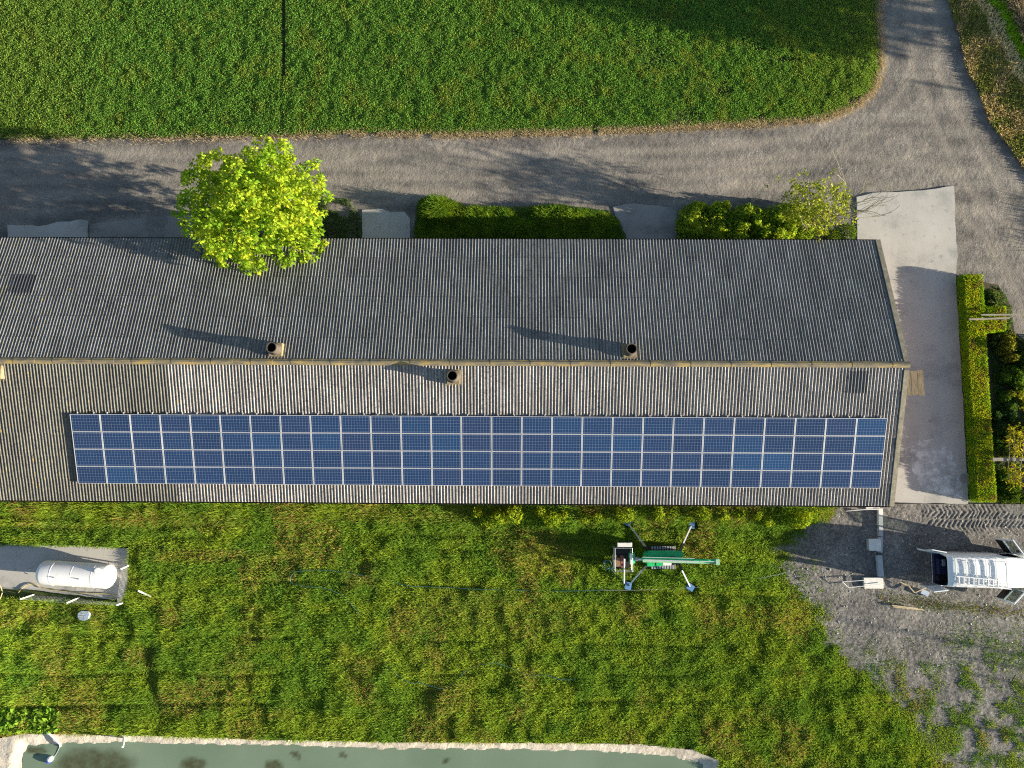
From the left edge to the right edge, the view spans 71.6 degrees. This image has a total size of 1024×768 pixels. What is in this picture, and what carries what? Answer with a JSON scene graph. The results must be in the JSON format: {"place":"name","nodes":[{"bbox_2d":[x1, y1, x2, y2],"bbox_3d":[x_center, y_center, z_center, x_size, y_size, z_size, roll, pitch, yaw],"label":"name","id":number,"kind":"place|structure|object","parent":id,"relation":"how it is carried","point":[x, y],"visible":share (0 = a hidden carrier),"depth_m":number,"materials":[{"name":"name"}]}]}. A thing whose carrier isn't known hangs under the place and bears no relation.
{"place":"outdoors","nodes":[
{"label":"outdoors","id":0,"kind":"place"},
{"bbox_2d":[7,219,87,236],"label":"pavement","id":1,"kind":"structure","parent":0,"point":[76,228],"depth_m":45.25,"materials":[{"name":"concrete"}]},
{"bbox_2d":[0,544,129,599],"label":"pavement","id":2,"kind":"structure","parent":0,"point":[15,561],"depth_m":42.95,"materials":[{"name":"concrete"}]},
{"bbox_2d":[24,560,116,588],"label":"gas tank","id":3,"kind":"object","parent":2,"relation":"on","point":[76,574],"visible":1,"depth_m":41.37,"materials":[{"name":"metal"}]},
{"bbox_2d":[89,215,198,236],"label":"pavement","id":4,"kind":"structure","parent":0,"point":[165,226],"depth_m":45.21,"materials":[{"name":"concrete"}]},
{"bbox_2d":[0,734,718,767],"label":"bank","id":5,"kind":"structure","parent":0,"point":[12,749],"depth_m":41.61,"materials":[{"name":"concrete"}]},
{"bbox_2d":[22,741,702,767],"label":"water","id":6,"kind":"structure","parent":0,"point":[136,754],"depth_m":41.61,"materials":[{"name":"liquid"}]},
{"bbox_2d":[362,209,409,237],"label":"pavement","id":7,"kind":"structure","parent":0,"point":[379,223],"depth_m":45.09,"materials":[{"name":"concrete"}]},
{"bbox_2d":[0,0,880,139],"bbox_3d":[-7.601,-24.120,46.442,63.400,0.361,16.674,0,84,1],"label":"crop","id":8,"kind":"object","parent":0,"point":[316,116],"visible":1,"depth_m":46.02,"materials":[{"name":"green plant"}]},
{"bbox_2d":[0,0,888,146],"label":"dry grass","id":9,"kind":"structure","parent":0,"point":[746,124],"depth_m":45.63,"materials":[{"name":"plant"}]},
{"bbox_2d":[0,501,1023,767],"bbox_3d":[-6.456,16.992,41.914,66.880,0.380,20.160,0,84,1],"label":"meadow","id":10,"kind":"structure","parent":0,"point":[784,555],"depth_m":42.19,"materials":[{"name":"plant"}]},
{"bbox_2d":[0,706,60,734],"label":"broadleaf plant","id":11,"kind":"object","parent":10,"relation":"on","point":[41,721],"visible":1,"depth_m":41.69,"materials":[{"name":"green plant"}]},
{"bbox_2d":[470,505,635,529],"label":"weed clump","id":12,"kind":"object","parent":10,"relation":"on","point":[495,517],"visible":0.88,"depth_m":42.18,"materials":[{"name":"green plant"}]},
{"bbox_2d":[613,521,719,591],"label":"spider lift","id":13,"kind":"object","parent":10,"relation":"on","point":[662,556],"visible":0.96,"depth_m":41.65,"materials":[{"name":"metal"}]},
{"bbox_2d":[650,506,821,528],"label":"weed clump","id":14,"kind":"object","parent":10,"relation":"on","point":[809,518],"visible":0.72,"depth_m":42.06,"materials":[{"name":"green plant"}]},
{"bbox_2d":[0,0,1023,503],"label":"road","id":15,"kind":"structure","parent":0,"point":[920,122],"depth_m":45.48,"materials":[{"name":"gravel"}]},
{"bbox_2d":[170,135,335,275],"bbox_3d":[-14.569,-10.014,40.857,9.232,8.685,7.888,0,84,1],"label":"broadleaf tree","id":16,"kind":"object","parent":15,"relation":"on","point":[241,192],"visible":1,"depth_m":39.17,"materials":[{"name":"green plant"}]},
{"bbox_2d":[190,197,361,237],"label":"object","id":17,"kind":"structure","parent":15,"relation":"on","point":[338,222],"depth_m":45.07,"materials":[{"name":"green plant"}]},
{"bbox_2d":[0,237,924,506],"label":"barn","id":18,"kind":"structure","parent":15,"relation":"on","point":[733,328],"depth_m":39.76,"materials":[{"name":"metal"}]},
{"bbox_2d":[77,412,880,487],"bbox_3d":[-1.948,3.694,39.550,44.382,1.292,3.980,0,84,1],"label":"mounting rack","id":19,"kind":"object","parent":18,"relation":"attached to","point":[467,415],"visible":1,"depth_m":39.21,"materials":[{"name":"metal"}]},
{"bbox_2d":[70,414,101,431],"bbox_3d":[-23.681,2.156,39.425,1.652,0.041,0.992,0,101,0],"label":"solar panel","id":20,"kind":"object","parent":19,"relation":"attached to","point":[85,422],"visible":1,"depth_m":39.41,"materials":[{"name":"glass"}]},
{"bbox_2d":[100,414,130,431],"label":"solar panel","id":21,"kind":"object","parent":19,"relation":"attached to","point":[115,423],"visible":1,"depth_m":39.39,"materials":[{"name":"glass"}]},
{"bbox_2d":[102,432,132,448],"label":"solar panel","id":22,"kind":"object","parent":19,"relation":"attached to","point":[117,440],"visible":1,"depth_m":39.59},
{"bbox_2d":[104,449,134,466],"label":"solar panel","id":23,"kind":"object","parent":19,"relation":"attached to","point":[118,457],"visible":1,"depth_m":39.78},
{"bbox_2d":[106,466,136,483],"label":"solar panel","id":24,"kind":"object","parent":19,"relation":"attached to","point":[119,475],"visible":1,"depth_m":39.98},
{"bbox_2d":[130,414,160,431],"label":"solar panel","id":25,"kind":"object","parent":19,"relation":"attached to","point":[145,422],"visible":1,"depth_m":39.38,"materials":[{"name":"glass"}]},
{"bbox_2d":[133,449,164,466],"bbox_3d":[-20.347,4.150,39.779,1.652,0.040,0.992,0,101,0],"label":"solar panel","id":26,"kind":"object","parent":19,"relation":"attached to","point":[148,457],"visible":1,"depth_m":39.76,"materials":[{"name":"glass"}]},
{"bbox_2d":[160,414,190,431],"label":"solar panel","id":27,"kind":"object","parent":19,"relation":"attached to","point":[174,423],"visible":1,"depth_m":39.36,"materials":[{"name":"glass"}]},
{"bbox_2d":[161,432,192,449],"bbox_3d":[-18.674,3.169,39.569,1.652,0.042,0.992,0,101,1],"label":"solar panel","id":28,"kind":"object","parent":19,"relation":"attached to","point":[177,440],"visible":1,"depth_m":39.55,"materials":[{"name":"glass"}]},
{"bbox_2d":[190,415,220,431],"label":"solar panel","id":29,"kind":"object","parent":19,"relation":"attached to","point":[204,423],"visible":1,"depth_m":39.34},
{"bbox_2d":[191,432,221,449],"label":"solar panel","id":30,"kind":"object","parent":19,"relation":"attached to","point":[206,440],"visible":1,"depth_m":39.54,"materials":[{"name":"glass"}]},
{"bbox_2d":[220,415,250,431],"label":"solar panel","id":31,"kind":"object","parent":19,"relation":"attached to","point":[234,423],"visible":1,"depth_m":39.33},
{"bbox_2d":[221,432,251,449],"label":"solar panel","id":32,"kind":"object","parent":19,"relation":"attached to","point":[236,441],"visible":1,"depth_m":39.52,"materials":[{"name":"glass"}]},
{"bbox_2d":[250,415,280,432],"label":"solar panel","id":33,"kind":"object","parent":19,"relation":"attached to","point":[265,424],"visible":1,"depth_m":39.31,"materials":[{"name":"glass"}]},
{"bbox_2d":[251,433,281,449],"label":"solar panel","id":34,"kind":"object","parent":19,"relation":"attached to","point":[266,441],"visible":1,"depth_m":39.51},
{"bbox_2d":[254,467,283,484],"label":"solar panel","id":35,"kind":"object","parent":19,"relation":"attached to","point":[270,475],"visible":1,"depth_m":39.89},
{"bbox_2d":[280,415,310,432],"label":"solar panel","id":36,"kind":"object","parent":19,"relation":"attached to","point":[295,423],"visible":1,"depth_m":39.30,"materials":[{"name":"glass"}]},
{"bbox_2d":[282,450,312,467],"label":"solar panel","id":37,"kind":"object","parent":19,"relation":"attached to","point":[297,458],"visible":1,"depth_m":39.68,"materials":[{"name":"glass"}]},
{"bbox_2d":[310,415,340,432],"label":"solar panel","id":38,"kind":"object","parent":19,"relation":"attached to","point":[325,423],"visible":1,"depth_m":39.28,"materials":[{"name":"glass"}]},
{"bbox_2d":[312,450,342,467],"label":"solar panel","id":39,"kind":"object","parent":19,"relation":"attached to","point":[326,458],"visible":1,"depth_m":39.66,"materials":[{"name":"glass"}]},
{"bbox_2d":[340,415,370,432],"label":"solar panel","id":40,"kind":"object","parent":19,"relation":"attached to","point":[355,424],"visible":1,"depth_m":39.26,"materials":[{"name":"glass"}]},
{"bbox_2d":[341,433,371,450],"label":"solar panel","id":41,"kind":"object","parent":19,"relation":"attached to","point":[356,441],"visible":1,"depth_m":39.45,"materials":[{"name":"glass"}]},
{"bbox_2d":[371,416,400,432],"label":"solar panel","id":42,"kind":"object","parent":19,"relation":"attached to","point":[385,424],"visible":1,"depth_m":39.24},
{"bbox_2d":[371,433,401,450],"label":"solar panel","id":43,"kind":"object","parent":19,"relation":"attached to","point":[386,441],"visible":1,"depth_m":39.44,"materials":[{"name":"glass"}]},
{"bbox_2d":[372,451,401,467],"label":"solar panel","id":44,"kind":"object","parent":19,"relation":"attached to","point":[386,459],"visible":1,"depth_m":39.63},
{"bbox_2d":[401,433,430,450],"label":"solar panel","id":45,"kind":"object","parent":19,"relation":"attached to","point":[416,441],"visible":1,"depth_m":39.42,"materials":[{"name":"glass"}]},
{"bbox_2d":[401,416,430,432],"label":"solar panel","id":46,"kind":"object","parent":19,"relation":"attached to","point":[415,424],"visible":1,"depth_m":39.23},
{"bbox_2d":[402,468,431,485],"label":"solar panel","id":47,"kind":"object","parent":19,"relation":"attached to","point":[416,476],"visible":1,"depth_m":39.80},
{"bbox_2d":[402,451,431,467],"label":"solar panel","id":48,"kind":"object","parent":19,"relation":"attached to","point":[416,459],"visible":1,"depth_m":39.61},
{"bbox_2d":[431,416,460,433],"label":"solar panel","id":49,"kind":"object","parent":19,"relation":"attached to","point":[445,424],"visible":1,"depth_m":39.21,"materials":[{"name":"glass"}]},
{"bbox_2d":[432,468,461,485],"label":"solar panel","id":50,"kind":"object","parent":19,"relation":"attached to","point":[445,477],"visible":1,"depth_m":39.79,"materials":[{"name":"glass"}]},
{"bbox_2d":[432,451,461,468],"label":"solar panel","id":51,"kind":"object","parent":19,"relation":"attached to","point":[446,459],"visible":1,"depth_m":39.60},
{"bbox_2d":[461,416,490,433],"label":"solar panel","id":52,"kind":"object","parent":19,"relation":"attached to","point":[475,424],"visible":1,"depth_m":39.20,"materials":[{"name":"glass"}]},
{"bbox_2d":[462,451,490,468],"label":"solar panel","id":53,"kind":"object","parent":19,"relation":"attached to","point":[476,459],"visible":1,"depth_m":39.58,"materials":[{"name":"glass"}]},
{"bbox_2d":[492,416,521,433],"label":"solar panel","id":54,"kind":"object","parent":19,"relation":"attached to","point":[506,424],"visible":1,"depth_m":39.18,"materials":[{"name":"glass"}]},
{"bbox_2d":[522,434,551,451],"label":"solar panel","id":55,"kind":"object","parent":19,"relation":"attached to","point":[536,442],"visible":1,"depth_m":39.36,"materials":[{"name":"glass"}]},
{"bbox_2d":[522,416,551,433],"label":"solar panel","id":56,"kind":"object","parent":19,"relation":"attached to","point":[536,424],"visible":1,"depth_m":39.16,"materials":[{"name":"glass"}]},
{"bbox_2d":[552,434,581,451],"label":"solar panel","id":57,"kind":"object","parent":19,"relation":"attached to","point":[566,442],"visible":1,"depth_m":39.34,"materials":[{"name":"glass"}]},
{"bbox_2d":[552,417,581,433],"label":"solar panel","id":58,"kind":"object","parent":19,"relation":"attached to","point":[566,425],"visible":1,"depth_m":39.15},
{"bbox_2d":[581,469,610,486],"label":"solar panel","id":59,"kind":"object","parent":19,"relation":"attached to","point":[595,477],"visible":1,"depth_m":39.71,"materials":[{"name":"glass"}]},
{"bbox_2d":[582,434,611,451],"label":"solar panel","id":60,"kind":"object","parent":19,"relation":"attached to","point":[596,443],"visible":1,"depth_m":39.32,"materials":[{"name":"glass"}]},
{"bbox_2d":[582,417,612,433],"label":"solar panel","id":61,"kind":"object","parent":19,"relation":"attached to","point":[597,425],"visible":1,"depth_m":39.13,"materials":[{"name":"glass"}]},
{"bbox_2d":[611,469,640,486],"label":"solar panel","id":62,"kind":"object","parent":19,"relation":"attached to","point":[625,478],"visible":1,"depth_m":39.69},
{"bbox_2d":[611,452,641,469],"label":"solar panel","id":63,"kind":"object","parent":19,"relation":"attached to","point":[626,460],"visible":1,"depth_m":39.50,"materials":[{"name":"glass"}]},
{"bbox_2d":[612,435,641,451],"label":"solar panel","id":64,"kind":"object","parent":19,"relation":"attached to","point":[626,443],"visible":1,"depth_m":39.31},
{"bbox_2d":[612,417,642,434],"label":"solar panel","id":65,"kind":"object","parent":19,"relation":"attached to","point":[627,425],"visible":1,"depth_m":39.11,"materials":[{"name":"glass"}]},
{"bbox_2d":[641,452,671,469],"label":"solar panel","id":66,"kind":"object","parent":19,"relation":"attached to","point":[656,460],"visible":1,"depth_m":39.48,"materials":[{"name":"glass"}]},
{"bbox_2d":[642,435,672,451],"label":"solar panel","id":67,"kind":"object","parent":19,"relation":"attached to","point":[656,443],"visible":1,"depth_m":39.29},
{"bbox_2d":[643,417,673,434],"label":"solar panel","id":68,"kind":"object","parent":19,"relation":"attached to","point":[657,425],"visible":1,"depth_m":39.10,"materials":[{"name":"glass"}]},
{"bbox_2d":[671,452,701,469],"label":"solar panel","id":69,"kind":"object","parent":19,"relation":"attached to","point":[686,461],"visible":1,"depth_m":39.47,"materials":[{"name":"glass"}]},
{"bbox_2d":[672,435,702,452],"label":"solar panel","id":70,"kind":"object","parent":19,"relation":"attached to","point":[689,443],"visible":1,"depth_m":39.27,"materials":[{"name":"glass"}]},
{"bbox_2d":[673,417,703,434],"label":"solar panel","id":71,"kind":"object","parent":19,"relation":"attached to","point":[688,425],"visible":1,"depth_m":39.08,"materials":[{"name":"glass"}]},
{"bbox_2d":[701,453,731,469],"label":"solar panel","id":72,"kind":"object","parent":19,"relation":"attached to","point":[716,461],"visible":1,"depth_m":39.45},
{"bbox_2d":[702,435,733,452],"bbox_3d":[11.391,3.316,39.270,1.652,0.040,0.992,0,101,1],"label":"solar panel","id":73,"kind":"object","parent":19,"relation":"attached to","point":[717,443],"visible":1,"depth_m":39.26,"materials":[{"name":"glass"}]},
{"bbox_2d":[703,417,734,434],"bbox_3d":[11.394,2.327,39.077,1.652,0.040,0.992,0,101,0],"label":"solar panel","id":74,"kind":"object","parent":19,"relation":"attached to","point":[718,425],"visible":1,"depth_m":39.06,"materials":[{"name":"glass"}]},
{"bbox_2d":[730,470,760,487],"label":"solar panel","id":75,"kind":"object","parent":19,"relation":"attached to","point":[747,478],"visible":1,"depth_m":39.62,"materials":[{"name":"glass"}]},
{"bbox_2d":[731,453,762,469],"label":"solar panel","id":76,"kind":"object","parent":19,"relation":"attached to","point":[746,461],"visible":1,"depth_m":39.43,"materials":[{"name":"glass"}]},
{"bbox_2d":[733,435,763,452],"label":"solar panel","id":77,"kind":"object","parent":19,"relation":"attached to","point":[747,443],"visible":1,"depth_m":39.24,"materials":[{"name":"glass"}]},
{"bbox_2d":[734,417,764,434],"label":"solar panel","id":78,"kind":"object","parent":19,"relation":"attached to","point":[749,426],"visible":1,"depth_m":39.05,"materials":[{"name":"glass"}]},
{"bbox_2d":[760,470,790,487],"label":"solar panel","id":79,"kind":"object","parent":19,"relation":"attached to","point":[774,479],"visible":1,"depth_m":39.61,"materials":[{"name":"glass"}]},
{"bbox_2d":[762,453,792,470],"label":"solar panel","id":80,"kind":"object","parent":19,"relation":"attached to","point":[776,461],"visible":1,"depth_m":39.41,"materials":[{"name":"glass"}]},
{"bbox_2d":[763,435,793,452],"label":"solar panel","id":81,"kind":"object","parent":19,"relation":"attached to","point":[777,444],"visible":1,"depth_m":39.22,"materials":[{"name":"glass"}]},
{"bbox_2d":[764,418,795,434],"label":"solar panel","id":82,"kind":"object","parent":19,"relation":"attached to","point":[779,426],"visible":1,"depth_m":39.03,"materials":[{"name":"glass"}]},
{"bbox_2d":[790,471,821,487],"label":"solar panel","id":83,"kind":"object","parent":19,"relation":"attached to","point":[805,479],"visible":1,"depth_m":39.59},
{"bbox_2d":[792,453,822,470],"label":"solar panel","id":84,"kind":"object","parent":19,"relation":"attached to","point":[807,461],"visible":1,"depth_m":39.40,"materials":[{"name":"glass"}]},
{"bbox_2d":[793,436,824,452],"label":"solar panel","id":85,"kind":"object","parent":19,"relation":"attached to","point":[808,444],"visible":1,"depth_m":39.21,"materials":[{"name":"glass"}]},
{"bbox_2d":[794,418,825,435],"bbox_3d":[16.405,2.351,39.027,1.652,0.040,0.992,0,101,1],"label":"solar panel","id":86,"kind":"object","parent":19,"relation":"attached to","point":[810,426],"visible":1,"depth_m":39.01,"materials":[{"name":"glass"}]},
{"bbox_2d":[820,471,851,487],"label":"solar panel","id":87,"kind":"object","parent":19,"relation":"attached to","point":[835,479],"visible":1,"depth_m":39.58,"materials":[{"name":"glass"}]},
{"bbox_2d":[822,453,852,470],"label":"solar panel","id":88,"kind":"object","parent":19,"relation":"attached to","point":[837,462],"visible":1,"depth_m":39.38,"materials":[{"name":"glass"}]},
{"bbox_2d":[823,436,854,452],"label":"solar panel","id":89,"kind":"object","parent":19,"relation":"attached to","point":[838,444],"visible":1,"depth_m":39.19,"materials":[{"name":"glass"}]},
{"bbox_2d":[825,418,856,435],"bbox_3d":[18.075,2.359,39.011,1.652,0.040,0.991,0,101,1],"label":"solar panel","id":90,"kind":"object","parent":19,"relation":"attached to","point":[840,426],"visible":1,"depth_m":39.00,"materials":[{"name":"glass"}]},
{"bbox_2d":[850,471,881,487],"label":"solar panel","id":91,"kind":"object","parent":19,"relation":"attached to","point":[865,479],"visible":1,"depth_m":39.56,"materials":[{"name":"glass"}]},
{"bbox_2d":[852,454,883,470],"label":"solar panel","id":92,"kind":"object","parent":19,"relation":"attached to","point":[867,462],"visible":1,"depth_m":39.37,"materials":[{"name":"glass"}]},
{"bbox_2d":[854,436,885,453],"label":"solar panel","id":93,"kind":"object","parent":19,"relation":"attached to","point":[869,444],"visible":1,"depth_m":39.17,"materials":[{"name":"glass"}]},
{"bbox_2d":[855,418,887,435],"bbox_3d":[19.745,2.368,38.994,1.652,0.040,0.992,0,101,1],"label":"solar panel","id":94,"kind":"object","parent":19,"relation":"attached to","point":[871,426],"visible":1,"depth_m":38.98,"materials":[{"name":"glass"}]},
{"bbox_2d":[413,190,626,238],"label":"grassy hedge","id":95,"kind":"object","parent":15,"relation":"on","point":[436,204],"visible":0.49,"depth_m":44.56,"materials":[{"name":"green plant"}]},
{"bbox_2d":[674,200,817,238],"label":"leafy hedge","id":96,"kind":"object","parent":15,"relation":"on","point":[747,220],"visible":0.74,"depth_m":44.09,"materials":[{"name":"green plant"}]},
{"bbox_2d":[765,151,898,241],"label":"sparse tree","id":97,"kind":"object","parent":15,"relation":"on","point":[817,207],"visible":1,"depth_m":41.60,"materials":[{"name":"green plant"}]},
{"bbox_2d":[983,282,1023,503],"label":"garden bed","id":98,"kind":"object","parent":15,"relation":"on","point":[987,286],"visible":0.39,"depth_m":43.61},
{"bbox_2d":[956,273,1006,502],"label":"clipped hedge","id":99,"kind":"object","parent":98,"relation":"on","point":[976,395],"visible":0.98,"depth_m":43.02,"materials":[{"name":"green plant"}]},
{"bbox_2d":[990,397,1018,434],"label":"garden shrub","id":100,"kind":"object","parent":98,"relation":"on","point":[1010,416],"visible":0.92,"depth_m":42.98,"materials":[{"name":"green plant"}]},
{"bbox_2d":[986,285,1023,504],"bbox_3d":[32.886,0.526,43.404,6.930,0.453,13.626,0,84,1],"label":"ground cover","id":101,"kind":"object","parent":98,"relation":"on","point":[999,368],"visible":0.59,"depth_m":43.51,"materials":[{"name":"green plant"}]},
{"bbox_2d":[991,332,1020,363],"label":"garden shrub","id":102,"kind":"object","parent":98,"relation":"on","point":[1007,342],"visible":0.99,"depth_m":43.26,"materials":[{"name":"green plant"}]},
{"bbox_2d":[995,364,1023,393],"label":"garden shrub","id":103,"kind":"object","parent":98,"relation":"on","point":[1011,378],"visible":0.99,"depth_m":43.03,"materials":[{"name":"green plant"}]},
{"bbox_2d":[996,422,1023,490],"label":"shrub","id":104,"kind":"object","parent":98,"relation":"on","point":[1015,433],"visible":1,"depth_m":41.86,"materials":[{"name":"green plant"}]},
{"bbox_2d":[613,203,677,238],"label":"pavement","id":105,"kind":"structure","parent":0,"point":[640,221],"depth_m":44.95,"materials":[{"name":"concrete"}]},
{"bbox_2d":[758,504,1023,767],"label":"gravel","id":106,"kind":"structure","parent":0,"point":[969,531],"depth_m":42.16,"materials":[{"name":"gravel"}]},
{"bbox_2d":[917,538,1023,604],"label":"white van","id":107,"kind":"object","parent":106,"relation":"on","point":[1008,565],"visible":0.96,"depth_m":40.54,"materials":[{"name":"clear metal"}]},
{"bbox_2d":[856,186,967,503],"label":"pavement","id":108,"kind":"structure","parent":0,"point":[914,232],"depth_m":44.17,"materials":[{"name":"concrete"}]},
{"bbox_2d":[910,435,962,497],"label":"puddle","id":109,"kind":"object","parent":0,"point":[935,469],"depth_m":43.08,"materials":[{"name":"liquid"}]},
{"bbox_2d":[947,0,1023,166],"bbox_3d":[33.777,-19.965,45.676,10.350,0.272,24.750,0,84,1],"label":"verge","id":110,"kind":"structure","parent":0,"point":[1003,79],"depth_m":45.77,"materials":[{"name":"plant"}]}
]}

